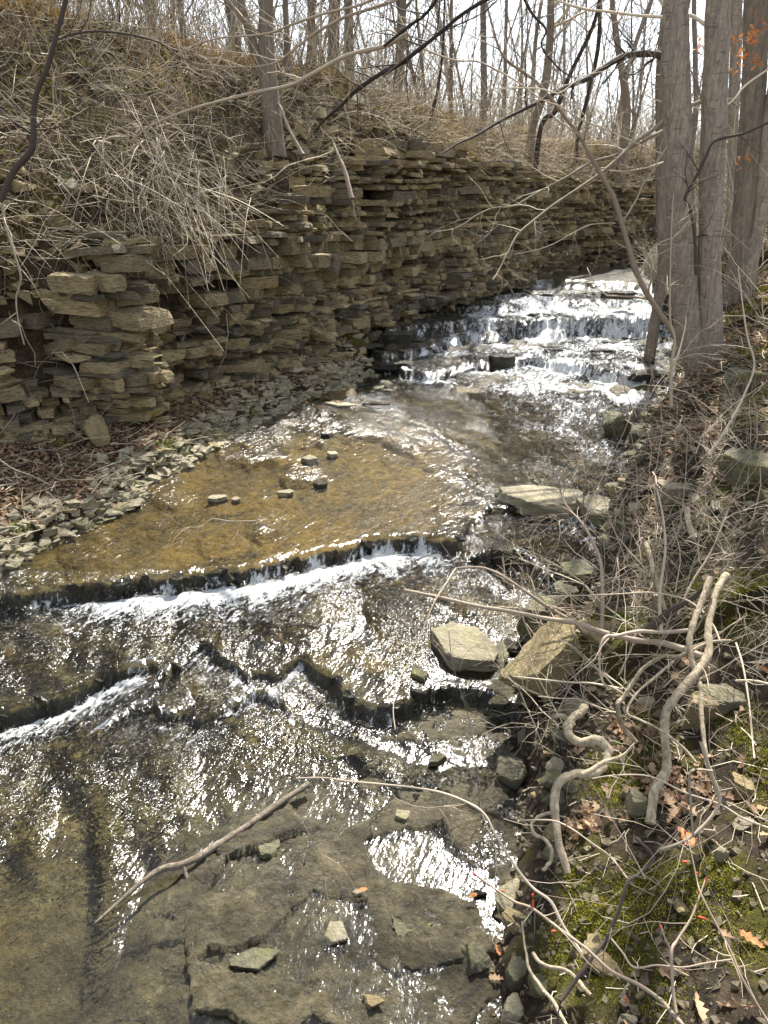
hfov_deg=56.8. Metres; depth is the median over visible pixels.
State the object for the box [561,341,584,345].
rock
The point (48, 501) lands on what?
stone
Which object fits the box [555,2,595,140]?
tree
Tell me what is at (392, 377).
stone
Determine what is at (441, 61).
tree
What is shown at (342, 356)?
stone
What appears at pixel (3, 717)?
rock
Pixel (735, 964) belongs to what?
branch
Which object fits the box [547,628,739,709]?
vine
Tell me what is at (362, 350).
stone
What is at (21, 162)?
branch
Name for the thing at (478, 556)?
rock
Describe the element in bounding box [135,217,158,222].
rock
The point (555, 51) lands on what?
tree
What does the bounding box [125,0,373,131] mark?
branch
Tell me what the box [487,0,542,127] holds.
tree
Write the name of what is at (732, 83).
tree
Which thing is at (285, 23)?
tree
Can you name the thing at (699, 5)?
sky
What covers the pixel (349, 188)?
dead branch
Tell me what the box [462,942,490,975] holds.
boulder
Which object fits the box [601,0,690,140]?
tree
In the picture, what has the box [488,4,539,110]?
tree
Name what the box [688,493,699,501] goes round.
stone
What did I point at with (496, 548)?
boulder
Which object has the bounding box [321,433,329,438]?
boulder
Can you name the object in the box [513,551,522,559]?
rock
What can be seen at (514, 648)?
boulder
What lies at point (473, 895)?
leaf
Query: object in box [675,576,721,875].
dead branch
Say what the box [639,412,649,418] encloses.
stone
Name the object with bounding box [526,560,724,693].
bush
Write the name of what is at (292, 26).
tree
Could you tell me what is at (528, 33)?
tree
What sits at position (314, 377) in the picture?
stone
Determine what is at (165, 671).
rock
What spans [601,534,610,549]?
stone
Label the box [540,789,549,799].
stone
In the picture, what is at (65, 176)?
rock
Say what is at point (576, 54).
tree
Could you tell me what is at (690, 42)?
tree
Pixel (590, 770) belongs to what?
root
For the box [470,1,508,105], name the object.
tree
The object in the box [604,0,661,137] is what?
tree
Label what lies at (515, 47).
tree
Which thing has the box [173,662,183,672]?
rock
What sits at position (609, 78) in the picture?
tree
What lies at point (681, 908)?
stone
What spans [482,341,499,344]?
rock
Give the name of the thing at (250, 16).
tree
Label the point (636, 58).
tree
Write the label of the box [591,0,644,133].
tree
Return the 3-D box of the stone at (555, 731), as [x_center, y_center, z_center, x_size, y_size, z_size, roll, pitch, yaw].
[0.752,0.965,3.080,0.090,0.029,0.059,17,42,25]
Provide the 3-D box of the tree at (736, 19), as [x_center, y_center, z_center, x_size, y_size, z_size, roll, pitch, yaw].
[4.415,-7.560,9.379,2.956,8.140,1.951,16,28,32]
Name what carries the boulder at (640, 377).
on the creek bed
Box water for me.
[0,263,675,844]
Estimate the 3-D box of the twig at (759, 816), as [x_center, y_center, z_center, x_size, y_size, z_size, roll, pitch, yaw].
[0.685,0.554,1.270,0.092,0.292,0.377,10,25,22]
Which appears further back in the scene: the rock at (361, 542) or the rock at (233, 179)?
the rock at (233, 179)
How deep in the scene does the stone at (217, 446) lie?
6.41 m
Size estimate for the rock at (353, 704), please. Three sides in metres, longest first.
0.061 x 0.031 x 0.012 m
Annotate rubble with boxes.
[0,94,726,304]
[0,233,656,442]
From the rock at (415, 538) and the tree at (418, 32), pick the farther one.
the tree at (418, 32)
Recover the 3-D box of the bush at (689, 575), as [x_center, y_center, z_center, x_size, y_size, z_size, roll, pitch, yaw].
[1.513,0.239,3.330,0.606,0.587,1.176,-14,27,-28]
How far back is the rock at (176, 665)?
3.69 m
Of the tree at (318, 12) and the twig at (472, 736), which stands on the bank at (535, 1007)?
the twig at (472, 736)
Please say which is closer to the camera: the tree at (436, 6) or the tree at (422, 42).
the tree at (436, 6)
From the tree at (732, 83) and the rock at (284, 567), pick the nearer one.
the rock at (284, 567)
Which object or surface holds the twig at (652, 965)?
on the bank at (535, 1007)
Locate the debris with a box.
[0,292,767,1023]
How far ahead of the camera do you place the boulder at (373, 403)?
7.65 m
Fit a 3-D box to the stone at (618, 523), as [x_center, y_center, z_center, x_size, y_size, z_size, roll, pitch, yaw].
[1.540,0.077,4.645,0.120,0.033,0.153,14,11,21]
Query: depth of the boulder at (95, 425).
5.73 m
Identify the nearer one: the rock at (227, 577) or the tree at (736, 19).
the rock at (227, 577)
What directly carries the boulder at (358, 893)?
on the creek bed
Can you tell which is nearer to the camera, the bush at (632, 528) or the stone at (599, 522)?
the bush at (632, 528)
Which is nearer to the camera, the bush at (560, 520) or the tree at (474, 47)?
the bush at (560, 520)
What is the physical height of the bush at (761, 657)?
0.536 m
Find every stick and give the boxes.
[0,459,62,507]
[735,636,767,685]
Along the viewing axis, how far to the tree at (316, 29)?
11.41 m
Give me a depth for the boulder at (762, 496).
4.10 m
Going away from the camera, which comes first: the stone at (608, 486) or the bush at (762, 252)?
the stone at (608, 486)
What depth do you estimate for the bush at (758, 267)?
9.31 m
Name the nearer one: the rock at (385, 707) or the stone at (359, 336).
the rock at (385, 707)
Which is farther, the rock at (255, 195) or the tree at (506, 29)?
the tree at (506, 29)
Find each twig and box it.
[147,508,255,583]
[296,777,592,952]
[301,782,355,965]
[352,491,455,567]
[449,636,507,809]
[474,620,684,805]
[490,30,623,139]
[523,755,746,891]
[547,644,767,965]
[556,837,654,1023]
[568,715,712,836]
[577,741,767,1014]
[611,938,766,979]
[661,312,735,369]
[684,507,697,539]
[726,801,767,821]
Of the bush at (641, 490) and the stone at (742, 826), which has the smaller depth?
the stone at (742, 826)
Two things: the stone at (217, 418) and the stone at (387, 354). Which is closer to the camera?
the stone at (217, 418)
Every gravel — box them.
[0,347,373,578]
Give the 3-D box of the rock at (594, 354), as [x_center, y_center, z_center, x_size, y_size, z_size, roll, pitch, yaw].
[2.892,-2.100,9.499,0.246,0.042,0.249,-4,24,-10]
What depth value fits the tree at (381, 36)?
22.65 m
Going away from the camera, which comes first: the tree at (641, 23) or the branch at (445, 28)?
the branch at (445, 28)
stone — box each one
[0,559,10,566]
[9,531,24,536]
[17,545,39,554]
[19,537,32,542]
[34,524,45,529]
[37,498,56,508]
[38,536,51,546]
[56,528,76,537]
[62,507,76,512]
[67,517,82,527]
[70,519,89,530]
[71,432,81,439]
[84,513,95,517]
[100,509,114,517]
[106,509,124,516]
[113,469,126,473]
[114,503,123,508]
[118,504,129,510]
[129,498,142,507]
[130,451,153,456]
[132,457,153,460]
[152,448,170,453]
[173,457,189,465]
[190,456,197,462]
[193,453,202,457]
[207,441,220,449]
[210,415,220,423]
[213,421,223,427]
[238,426,250,430]
[248,424,257,429]
[250,416,260,422]
[265,408,283,411]
[268,411,288,414]
[274,375,287,379]
[290,366,305,372]
[295,374,303,378]
[304,375,317,380]
[305,367,314,372]
[308,391,321,397]
[326,381,338,388]
[334,354,345,360]
[351,359,363,366]
[352,333,363,338]
[360,347,365,353]
[368,373,379,378]
[372,385,383,389]
[383,351,395,358]
[387,375,396,379]
[494,877,519,912]
[512,913,528,921]
[515,694,532,707]
[517,728,525,743]
[530,791,535,798]
[537,768,561,788]
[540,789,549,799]
[541,790,564,806]
[541,842,559,863]
[542,823,553,843]
[543,750,552,756]
[545,756,563,771]
[550,726,565,740]
[562,779,581,793]
[580,933,601,963]
[587,668,609,682]
[587,949,617,977]
[594,518,603,528]
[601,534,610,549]
[603,483,618,488]
[608,485,620,497]
[610,519,626,527]
[612,475,619,481]
[617,1016,623,1023]
[619,588,630,595]
[620,1013,637,1023]
[627,449,635,456]
[628,502,641,512]
[635,443,642,453]
[635,991,644,999]
[637,430,647,437]
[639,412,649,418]
[639,450,648,459]
[639,696,655,705]
[648,429,658,434]
[674,898,689,915]
[684,445,696,451]
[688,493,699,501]
[710,500,720,514]
[723,652,732,658]
[731,486,739,490]
[732,817,755,832]
[744,501,755,507]
[758,548,764,554]
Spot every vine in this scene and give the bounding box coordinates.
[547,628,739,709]
[564,638,731,743]
[622,660,697,763]
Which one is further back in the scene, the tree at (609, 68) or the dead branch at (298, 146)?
the tree at (609, 68)
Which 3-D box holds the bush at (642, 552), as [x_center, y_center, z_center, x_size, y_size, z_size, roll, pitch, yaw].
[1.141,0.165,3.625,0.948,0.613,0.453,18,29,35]
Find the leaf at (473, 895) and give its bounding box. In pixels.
[467,893,476,897]
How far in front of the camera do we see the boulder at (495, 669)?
3.69 m
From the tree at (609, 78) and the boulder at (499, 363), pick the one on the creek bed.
the boulder at (499, 363)
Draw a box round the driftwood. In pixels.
[92,781,310,925]
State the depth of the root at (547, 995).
1.72 m
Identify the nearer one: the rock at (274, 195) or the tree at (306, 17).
the rock at (274, 195)
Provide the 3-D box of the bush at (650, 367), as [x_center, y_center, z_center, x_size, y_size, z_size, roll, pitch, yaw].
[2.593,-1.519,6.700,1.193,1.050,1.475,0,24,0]
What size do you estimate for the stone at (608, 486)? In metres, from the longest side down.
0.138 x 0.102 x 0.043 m
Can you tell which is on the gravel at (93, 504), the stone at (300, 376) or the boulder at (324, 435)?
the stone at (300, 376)
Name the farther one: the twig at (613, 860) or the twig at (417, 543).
the twig at (417, 543)
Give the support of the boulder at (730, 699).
on the bank at (535, 1007)
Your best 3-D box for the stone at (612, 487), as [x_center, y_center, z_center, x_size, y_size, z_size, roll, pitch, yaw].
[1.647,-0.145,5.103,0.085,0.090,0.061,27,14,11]
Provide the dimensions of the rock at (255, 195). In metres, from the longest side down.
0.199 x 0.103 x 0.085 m
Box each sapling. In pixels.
[437,0,696,333]
[464,364,657,629]
[532,417,767,630]
[610,417,767,615]
[634,130,729,406]
[659,251,767,455]
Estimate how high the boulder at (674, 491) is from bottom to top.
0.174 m
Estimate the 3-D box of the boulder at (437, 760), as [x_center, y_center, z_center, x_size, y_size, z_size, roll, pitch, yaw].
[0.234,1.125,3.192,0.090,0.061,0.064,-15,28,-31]
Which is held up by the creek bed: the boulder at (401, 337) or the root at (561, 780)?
the boulder at (401, 337)
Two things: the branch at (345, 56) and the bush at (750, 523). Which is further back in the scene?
the branch at (345, 56)
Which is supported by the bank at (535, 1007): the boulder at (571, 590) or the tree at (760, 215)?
the tree at (760, 215)
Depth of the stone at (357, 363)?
8.82 m
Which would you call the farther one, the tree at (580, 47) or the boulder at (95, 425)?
the tree at (580, 47)
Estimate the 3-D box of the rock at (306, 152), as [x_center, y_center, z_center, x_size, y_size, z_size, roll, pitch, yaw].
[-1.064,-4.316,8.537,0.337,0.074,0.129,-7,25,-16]
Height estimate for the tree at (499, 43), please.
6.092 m
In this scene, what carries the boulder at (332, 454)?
on the creek bed
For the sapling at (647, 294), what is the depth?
5.89 m
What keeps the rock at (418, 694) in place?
in the water
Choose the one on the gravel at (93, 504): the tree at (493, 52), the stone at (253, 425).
the stone at (253, 425)
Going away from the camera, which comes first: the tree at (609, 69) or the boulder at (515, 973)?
the boulder at (515, 973)
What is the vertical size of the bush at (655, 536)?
0.937 m
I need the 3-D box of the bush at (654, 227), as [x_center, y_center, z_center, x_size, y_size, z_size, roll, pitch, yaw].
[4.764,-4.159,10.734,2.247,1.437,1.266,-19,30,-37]
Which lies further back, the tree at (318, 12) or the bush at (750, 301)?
the tree at (318, 12)
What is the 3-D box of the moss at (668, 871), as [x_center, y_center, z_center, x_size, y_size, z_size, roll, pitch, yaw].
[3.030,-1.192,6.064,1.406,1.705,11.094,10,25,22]
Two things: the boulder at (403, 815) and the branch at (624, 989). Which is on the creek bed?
the boulder at (403, 815)
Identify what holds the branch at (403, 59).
attached to the tree at (698, 298)
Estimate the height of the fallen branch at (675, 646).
0.412 m
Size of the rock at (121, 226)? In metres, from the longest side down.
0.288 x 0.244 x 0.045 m
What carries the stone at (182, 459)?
on the gravel at (93, 504)
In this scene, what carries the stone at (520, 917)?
on the bank at (535, 1007)
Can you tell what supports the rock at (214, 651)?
on the creek bed
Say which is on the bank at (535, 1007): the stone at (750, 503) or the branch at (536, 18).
the stone at (750, 503)
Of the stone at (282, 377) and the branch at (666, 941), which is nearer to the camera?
the branch at (666, 941)
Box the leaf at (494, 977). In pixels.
[489,973,502,980]
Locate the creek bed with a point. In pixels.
(162, 947)
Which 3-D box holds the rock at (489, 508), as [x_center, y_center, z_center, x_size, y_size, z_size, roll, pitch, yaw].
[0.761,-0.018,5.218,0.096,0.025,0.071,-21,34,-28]
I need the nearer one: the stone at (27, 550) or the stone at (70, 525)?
the stone at (27, 550)
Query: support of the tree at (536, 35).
on the ground
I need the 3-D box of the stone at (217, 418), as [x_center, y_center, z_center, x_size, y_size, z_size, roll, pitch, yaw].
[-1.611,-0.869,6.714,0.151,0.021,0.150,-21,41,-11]
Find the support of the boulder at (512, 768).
on the creek bed
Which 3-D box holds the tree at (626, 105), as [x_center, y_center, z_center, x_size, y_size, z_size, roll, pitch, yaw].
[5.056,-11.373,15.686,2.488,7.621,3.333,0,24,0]
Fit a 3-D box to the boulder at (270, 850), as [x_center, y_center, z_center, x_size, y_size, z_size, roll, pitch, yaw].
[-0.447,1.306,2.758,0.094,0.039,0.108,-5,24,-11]
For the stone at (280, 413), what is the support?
on the gravel at (93, 504)
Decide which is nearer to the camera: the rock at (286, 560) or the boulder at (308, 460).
the rock at (286, 560)
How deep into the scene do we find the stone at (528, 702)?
3.38 m
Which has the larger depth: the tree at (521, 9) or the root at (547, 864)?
the tree at (521, 9)
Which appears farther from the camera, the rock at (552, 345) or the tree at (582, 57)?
the tree at (582, 57)
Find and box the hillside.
[0,0,726,416]
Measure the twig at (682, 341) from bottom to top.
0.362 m
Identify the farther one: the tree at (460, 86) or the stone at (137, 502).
the tree at (460, 86)
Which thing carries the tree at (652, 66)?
on the ground
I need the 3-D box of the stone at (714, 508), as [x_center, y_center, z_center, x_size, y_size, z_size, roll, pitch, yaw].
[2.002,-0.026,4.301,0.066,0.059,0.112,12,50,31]
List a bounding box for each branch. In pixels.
[0,0,67,202]
[0,202,47,344]
[35,60,175,183]
[56,18,407,182]
[58,0,216,89]
[113,0,399,149]
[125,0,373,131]
[270,102,304,156]
[314,28,408,143]
[328,0,488,102]
[332,142,363,220]
[342,0,449,82]
[379,0,544,76]
[393,568,455,726]
[397,1,661,192]
[404,549,746,659]
[456,566,627,687]
[472,872,684,1023]
[521,0,609,103]
[546,535,766,681]
[606,877,713,1012]
[623,983,629,1001]
[642,541,666,610]
[645,572,729,824]
[659,924,669,949]
[667,122,767,275]
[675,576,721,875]
[682,830,767,1023]
[735,633,767,758]
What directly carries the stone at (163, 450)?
on the gravel at (93, 504)
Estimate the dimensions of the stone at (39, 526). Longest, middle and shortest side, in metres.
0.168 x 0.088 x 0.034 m
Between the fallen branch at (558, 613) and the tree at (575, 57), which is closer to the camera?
the fallen branch at (558, 613)
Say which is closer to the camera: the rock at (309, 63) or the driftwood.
the driftwood
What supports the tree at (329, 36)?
on the hillside
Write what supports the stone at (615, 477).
on the bank at (535, 1007)
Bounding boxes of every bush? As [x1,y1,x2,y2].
[437,630,574,790]
[483,519,767,654]
[488,550,576,626]
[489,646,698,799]
[491,513,763,646]
[494,445,620,575]
[503,576,634,755]
[519,497,710,612]
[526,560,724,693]
[533,334,716,506]
[556,338,767,456]
[565,401,717,588]
[579,480,767,616]
[583,209,656,257]
[583,308,713,418]
[583,344,767,479]
[584,399,764,558]
[584,418,767,543]
[606,217,727,293]
[630,207,698,273]
[637,188,728,258]
[640,210,767,348]
[653,593,767,737]
[721,193,767,287]
[723,191,767,256]
[734,595,767,671]
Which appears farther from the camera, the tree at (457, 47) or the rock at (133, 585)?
the tree at (457, 47)
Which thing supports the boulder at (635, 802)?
on the bank at (535, 1007)
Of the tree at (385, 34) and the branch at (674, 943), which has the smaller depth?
the branch at (674, 943)
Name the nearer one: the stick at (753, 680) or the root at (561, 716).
the stick at (753, 680)
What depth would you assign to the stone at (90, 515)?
4.95 m
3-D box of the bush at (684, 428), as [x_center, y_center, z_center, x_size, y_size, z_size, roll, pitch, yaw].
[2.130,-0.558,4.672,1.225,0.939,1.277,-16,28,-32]
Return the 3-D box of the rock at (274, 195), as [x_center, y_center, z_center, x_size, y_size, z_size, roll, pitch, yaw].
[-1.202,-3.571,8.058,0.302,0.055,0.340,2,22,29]
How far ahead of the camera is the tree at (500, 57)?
32.03 m
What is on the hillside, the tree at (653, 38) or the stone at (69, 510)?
the tree at (653, 38)
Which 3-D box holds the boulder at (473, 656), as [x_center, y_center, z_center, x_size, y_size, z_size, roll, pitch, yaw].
[0.433,0.750,3.809,0.304,0.154,0.392,-5,24,-10]
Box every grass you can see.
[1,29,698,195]
[3,114,688,624]
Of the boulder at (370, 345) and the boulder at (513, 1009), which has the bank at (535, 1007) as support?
the boulder at (513, 1009)
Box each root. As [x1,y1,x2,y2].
[521,921,566,1023]
[530,811,553,870]
[532,952,592,995]
[550,703,613,874]
[552,713,575,726]
[581,743,634,777]
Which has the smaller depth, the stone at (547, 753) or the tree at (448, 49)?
the stone at (547, 753)
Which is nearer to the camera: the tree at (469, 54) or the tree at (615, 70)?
the tree at (469, 54)
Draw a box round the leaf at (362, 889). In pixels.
[357,887,366,891]
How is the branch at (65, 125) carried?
attached to the branch at (21, 162)
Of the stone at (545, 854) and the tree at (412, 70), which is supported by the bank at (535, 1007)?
the stone at (545, 854)
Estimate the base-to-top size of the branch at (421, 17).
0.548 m
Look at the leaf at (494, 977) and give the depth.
2.27 m
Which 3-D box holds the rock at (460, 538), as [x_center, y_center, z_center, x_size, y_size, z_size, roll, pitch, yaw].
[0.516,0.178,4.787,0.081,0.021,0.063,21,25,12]
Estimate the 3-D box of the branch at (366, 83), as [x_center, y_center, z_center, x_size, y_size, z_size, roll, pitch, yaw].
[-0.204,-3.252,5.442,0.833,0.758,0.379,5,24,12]
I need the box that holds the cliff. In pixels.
[0,139,726,441]
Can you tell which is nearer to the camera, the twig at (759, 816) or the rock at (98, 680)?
the twig at (759, 816)
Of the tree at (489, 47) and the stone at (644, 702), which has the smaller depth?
the stone at (644, 702)
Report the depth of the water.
6.65 m
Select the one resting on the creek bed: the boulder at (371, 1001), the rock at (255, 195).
the boulder at (371, 1001)
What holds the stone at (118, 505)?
on the gravel at (93, 504)
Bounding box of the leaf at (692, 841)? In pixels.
[678,826,696,845]
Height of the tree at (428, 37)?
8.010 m
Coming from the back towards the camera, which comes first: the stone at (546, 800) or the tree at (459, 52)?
the tree at (459, 52)
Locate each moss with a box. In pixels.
[0,18,694,287]
[531,246,767,1023]
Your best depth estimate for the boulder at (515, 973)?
2.20 m
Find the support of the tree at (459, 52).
on the hillside
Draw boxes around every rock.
[0,166,27,181]
[0,714,7,721]
[13,594,20,599]
[34,691,49,701]
[55,170,74,180]
[67,583,81,593]
[69,71,88,75]
[91,83,122,96]
[94,678,103,681]
[109,576,130,590]
[113,222,137,229]
[127,579,138,589]
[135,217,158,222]
[141,574,150,581]
[143,78,158,86]
[147,187,158,201]
[161,668,172,676]
[168,573,184,585]
[171,661,181,670]
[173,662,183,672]
[184,176,200,186]
[188,60,199,71]
[192,642,207,652]
[206,568,228,576]
[208,648,218,654]
[219,572,235,583]
[223,76,234,83]
[226,175,243,187]
[250,190,258,199]
[253,160,267,165]
[267,193,294,199]
[280,558,288,562]
[281,564,287,569]
[290,92,300,98]
[291,88,306,100]
[291,149,309,154]
[301,62,315,70]
[330,674,344,685]
[342,690,357,702]
[346,93,364,104]
[348,118,359,128]
[348,702,359,706]
[350,381,366,386]
[358,539,364,546]
[363,544,374,548]
[377,702,400,712]
[405,534,418,544]
[407,688,426,701]
[411,339,423,342]
[439,684,448,691]
[455,535,466,541]
[467,552,481,562]
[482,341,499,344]
[483,505,493,512]
[488,694,507,708]
[506,505,514,511]
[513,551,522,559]
[526,313,550,317]
[538,343,561,348]
[540,348,565,354]
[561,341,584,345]
[587,349,616,354]
[591,352,610,357]
[596,339,620,343]
[600,366,619,371]
[630,338,644,342]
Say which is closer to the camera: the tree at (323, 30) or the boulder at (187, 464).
the boulder at (187, 464)
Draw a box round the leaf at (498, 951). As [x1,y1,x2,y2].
[495,944,501,954]
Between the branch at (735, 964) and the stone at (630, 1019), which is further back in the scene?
the stone at (630, 1019)
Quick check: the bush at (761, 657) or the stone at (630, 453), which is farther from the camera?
the stone at (630, 453)
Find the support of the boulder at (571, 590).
on the creek bed
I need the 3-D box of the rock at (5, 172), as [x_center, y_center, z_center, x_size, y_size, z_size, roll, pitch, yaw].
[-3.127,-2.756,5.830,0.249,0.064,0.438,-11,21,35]
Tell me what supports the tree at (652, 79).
on the ground
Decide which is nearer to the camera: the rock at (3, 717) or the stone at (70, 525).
the rock at (3, 717)
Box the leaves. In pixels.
[0,4,767,1023]
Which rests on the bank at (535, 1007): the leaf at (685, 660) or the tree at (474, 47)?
the leaf at (685, 660)
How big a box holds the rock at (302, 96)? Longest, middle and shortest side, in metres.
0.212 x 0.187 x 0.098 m
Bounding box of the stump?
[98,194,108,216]
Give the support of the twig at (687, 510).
attached to the bush at (632, 528)
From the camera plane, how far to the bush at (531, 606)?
3.64 m
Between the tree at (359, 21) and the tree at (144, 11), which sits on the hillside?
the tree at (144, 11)
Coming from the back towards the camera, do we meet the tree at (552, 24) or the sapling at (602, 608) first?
the tree at (552, 24)
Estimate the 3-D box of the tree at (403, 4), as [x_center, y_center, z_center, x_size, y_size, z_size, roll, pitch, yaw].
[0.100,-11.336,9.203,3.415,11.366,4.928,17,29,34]
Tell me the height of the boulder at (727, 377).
0.297 m
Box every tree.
[110,0,157,31]
[116,0,120,28]
[124,0,141,27]
[170,0,175,33]
[176,0,192,38]
[183,2,225,37]
[194,0,288,158]
[224,1,238,54]
[228,0,236,49]
[237,0,298,47]
[244,0,306,50]
[248,2,327,60]
[277,0,365,55]
[277,0,368,61]
[278,0,328,60]
[280,1,328,52]
[282,0,289,84]
[291,0,355,61]
[307,0,324,61]
[307,6,316,67]
[315,0,372,70]
[324,0,396,44]
[326,0,396,86]
[327,0,343,67]
[341,0,388,80]
[342,1,390,89]
[344,0,354,79]
[353,0,406,79]
[354,0,450,106]
[356,0,429,82]
[357,4,410,84]
[361,0,440,100]
[363,3,404,80]
[367,3,424,91]
[369,0,456,113]
[381,0,447,94]
[390,0,440,86]
[393,0,412,99]
[398,0,477,121]
[398,0,767,376]
[409,0,468,93]
[411,0,463,116]
[411,0,522,118]
[416,1,488,104]
[419,0,464,103]
[421,0,489,110]
[424,4,464,101]
[434,0,488,117]
[442,1,525,117]
[447,0,494,117]
[447,0,530,110]
[462,1,516,116]
[464,0,518,115]
[469,0,607,167]
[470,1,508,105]
[476,0,542,109]
[480,0,522,121]
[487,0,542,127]
[488,0,544,98]
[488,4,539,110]
[490,19,510,95]
[501,0,546,86]
[501,0,563,130]
[502,5,560,123]
[513,0,585,129]
[513,0,587,136]
[514,0,591,120]
[515,0,583,120]
[516,2,567,135]
[525,0,603,122]
[525,0,614,128]
[533,0,642,169]
[539,1,591,136]
[541,0,590,135]
[543,0,598,136]
[550,0,618,139]
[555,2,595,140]
[556,0,650,139]
[556,0,656,137]
[557,0,601,162]
[561,0,645,140]
[569,5,636,135]
[576,1,650,139]
[578,0,651,138]
[581,0,691,142]
[585,17,634,139]
[587,0,659,138]
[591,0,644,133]
[598,0,660,130]
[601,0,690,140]
[602,0,690,134]
[603,0,700,106]
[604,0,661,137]
[609,0,655,183]
[614,0,659,127]
[616,1,656,126]
[617,4,703,84]
[620,0,702,144]
[629,20,655,124]
[634,1,691,85]
[643,7,666,362]
[689,18,703,96]
[690,3,704,120]
[692,0,698,151]
[693,44,766,108]
[721,0,742,254]
[722,0,767,305]
[744,88,767,298]
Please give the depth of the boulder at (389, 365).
8.88 m
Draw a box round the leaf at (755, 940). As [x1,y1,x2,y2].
[739,929,764,947]
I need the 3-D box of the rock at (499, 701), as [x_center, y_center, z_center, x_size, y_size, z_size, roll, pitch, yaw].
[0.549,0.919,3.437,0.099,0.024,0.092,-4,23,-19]
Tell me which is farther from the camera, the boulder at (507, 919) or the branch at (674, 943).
the boulder at (507, 919)
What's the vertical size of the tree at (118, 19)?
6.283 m
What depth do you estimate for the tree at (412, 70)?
12.12 m
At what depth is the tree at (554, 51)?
24.74 m
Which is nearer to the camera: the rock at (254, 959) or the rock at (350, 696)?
the rock at (254, 959)
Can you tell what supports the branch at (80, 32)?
attached to the branch at (21, 162)
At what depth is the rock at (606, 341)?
10.33 m
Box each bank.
[0,306,379,557]
[495,203,767,1023]
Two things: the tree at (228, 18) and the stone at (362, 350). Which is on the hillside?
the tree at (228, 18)
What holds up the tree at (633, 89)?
on the hillside
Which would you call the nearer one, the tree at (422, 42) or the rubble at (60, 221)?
the rubble at (60, 221)
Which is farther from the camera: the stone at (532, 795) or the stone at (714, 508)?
the stone at (714, 508)
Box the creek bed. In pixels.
[0,263,676,1023]
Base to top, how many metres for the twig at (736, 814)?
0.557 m
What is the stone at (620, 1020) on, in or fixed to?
on the bank at (535, 1007)
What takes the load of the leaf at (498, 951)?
on the bank at (535, 1007)
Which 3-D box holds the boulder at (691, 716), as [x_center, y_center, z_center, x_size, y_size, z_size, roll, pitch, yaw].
[1.246,0.828,2.832,0.098,0.231,0.134,-7,24,-16]
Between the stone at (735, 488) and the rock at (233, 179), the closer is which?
the stone at (735, 488)
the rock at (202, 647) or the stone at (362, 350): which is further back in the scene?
the stone at (362, 350)
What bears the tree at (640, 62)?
on the hillside
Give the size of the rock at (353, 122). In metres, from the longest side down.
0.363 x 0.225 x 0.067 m
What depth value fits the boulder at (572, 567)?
4.30 m
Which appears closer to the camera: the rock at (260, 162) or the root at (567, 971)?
the root at (567, 971)
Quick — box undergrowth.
[35,0,767,287]
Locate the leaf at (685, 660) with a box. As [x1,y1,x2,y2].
[680,657,689,665]
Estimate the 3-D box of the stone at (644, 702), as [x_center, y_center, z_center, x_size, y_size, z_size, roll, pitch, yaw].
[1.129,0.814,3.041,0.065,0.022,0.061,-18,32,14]
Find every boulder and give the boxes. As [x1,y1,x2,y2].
[57,177,81,195]
[83,414,109,446]
[180,460,194,469]
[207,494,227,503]
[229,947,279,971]
[231,496,240,503]
[257,838,280,860]
[276,489,293,498]
[301,455,318,465]
[312,479,327,489]
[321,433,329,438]
[324,921,347,946]
[325,402,355,407]
[327,451,337,458]
[352,889,362,896]
[360,343,383,348]
[362,401,391,409]
[363,994,384,1008]
[370,360,417,370]
[379,331,417,344]
[381,389,393,395]
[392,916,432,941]
[395,809,410,820]
[411,663,430,691]
[428,753,445,767]
[430,622,498,674]
[445,323,455,331]
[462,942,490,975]
[474,889,487,898]
[488,354,515,373]
[489,641,508,673]
[490,540,513,573]
[495,485,582,519]
[496,755,526,790]
[498,615,578,699]
[500,992,523,1023]
[501,905,521,934]
[503,638,521,658]
[505,956,526,991]
[517,595,566,644]
[528,973,547,999]
[552,580,578,609]
[556,559,593,592]
[564,696,583,715]
[576,494,613,522]
[576,620,614,645]
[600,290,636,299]
[602,411,630,440]
[620,784,629,799]
[623,787,646,816]
[625,424,643,449]
[627,369,668,381]
[655,480,690,506]
[660,304,668,325]
[681,691,718,729]
[703,683,746,720]
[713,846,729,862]
[715,447,767,487]
[719,367,761,403]
[732,772,756,799]
[754,489,767,504]
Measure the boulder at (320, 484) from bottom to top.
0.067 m
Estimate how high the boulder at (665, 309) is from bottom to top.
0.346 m
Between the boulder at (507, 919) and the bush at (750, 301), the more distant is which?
the bush at (750, 301)
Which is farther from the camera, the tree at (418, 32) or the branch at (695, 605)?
the tree at (418, 32)
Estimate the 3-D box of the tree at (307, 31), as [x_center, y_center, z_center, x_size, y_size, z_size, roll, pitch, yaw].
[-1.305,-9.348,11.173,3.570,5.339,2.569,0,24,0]
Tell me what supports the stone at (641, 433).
on the bank at (535, 1007)
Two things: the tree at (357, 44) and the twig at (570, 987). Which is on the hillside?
the tree at (357, 44)
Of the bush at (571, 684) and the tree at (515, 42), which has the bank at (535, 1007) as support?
the bush at (571, 684)
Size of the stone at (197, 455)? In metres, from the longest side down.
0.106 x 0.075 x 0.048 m
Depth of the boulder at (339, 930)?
2.42 m
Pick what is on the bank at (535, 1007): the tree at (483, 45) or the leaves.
the leaves
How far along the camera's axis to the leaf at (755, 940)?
1.94 m
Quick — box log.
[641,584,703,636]

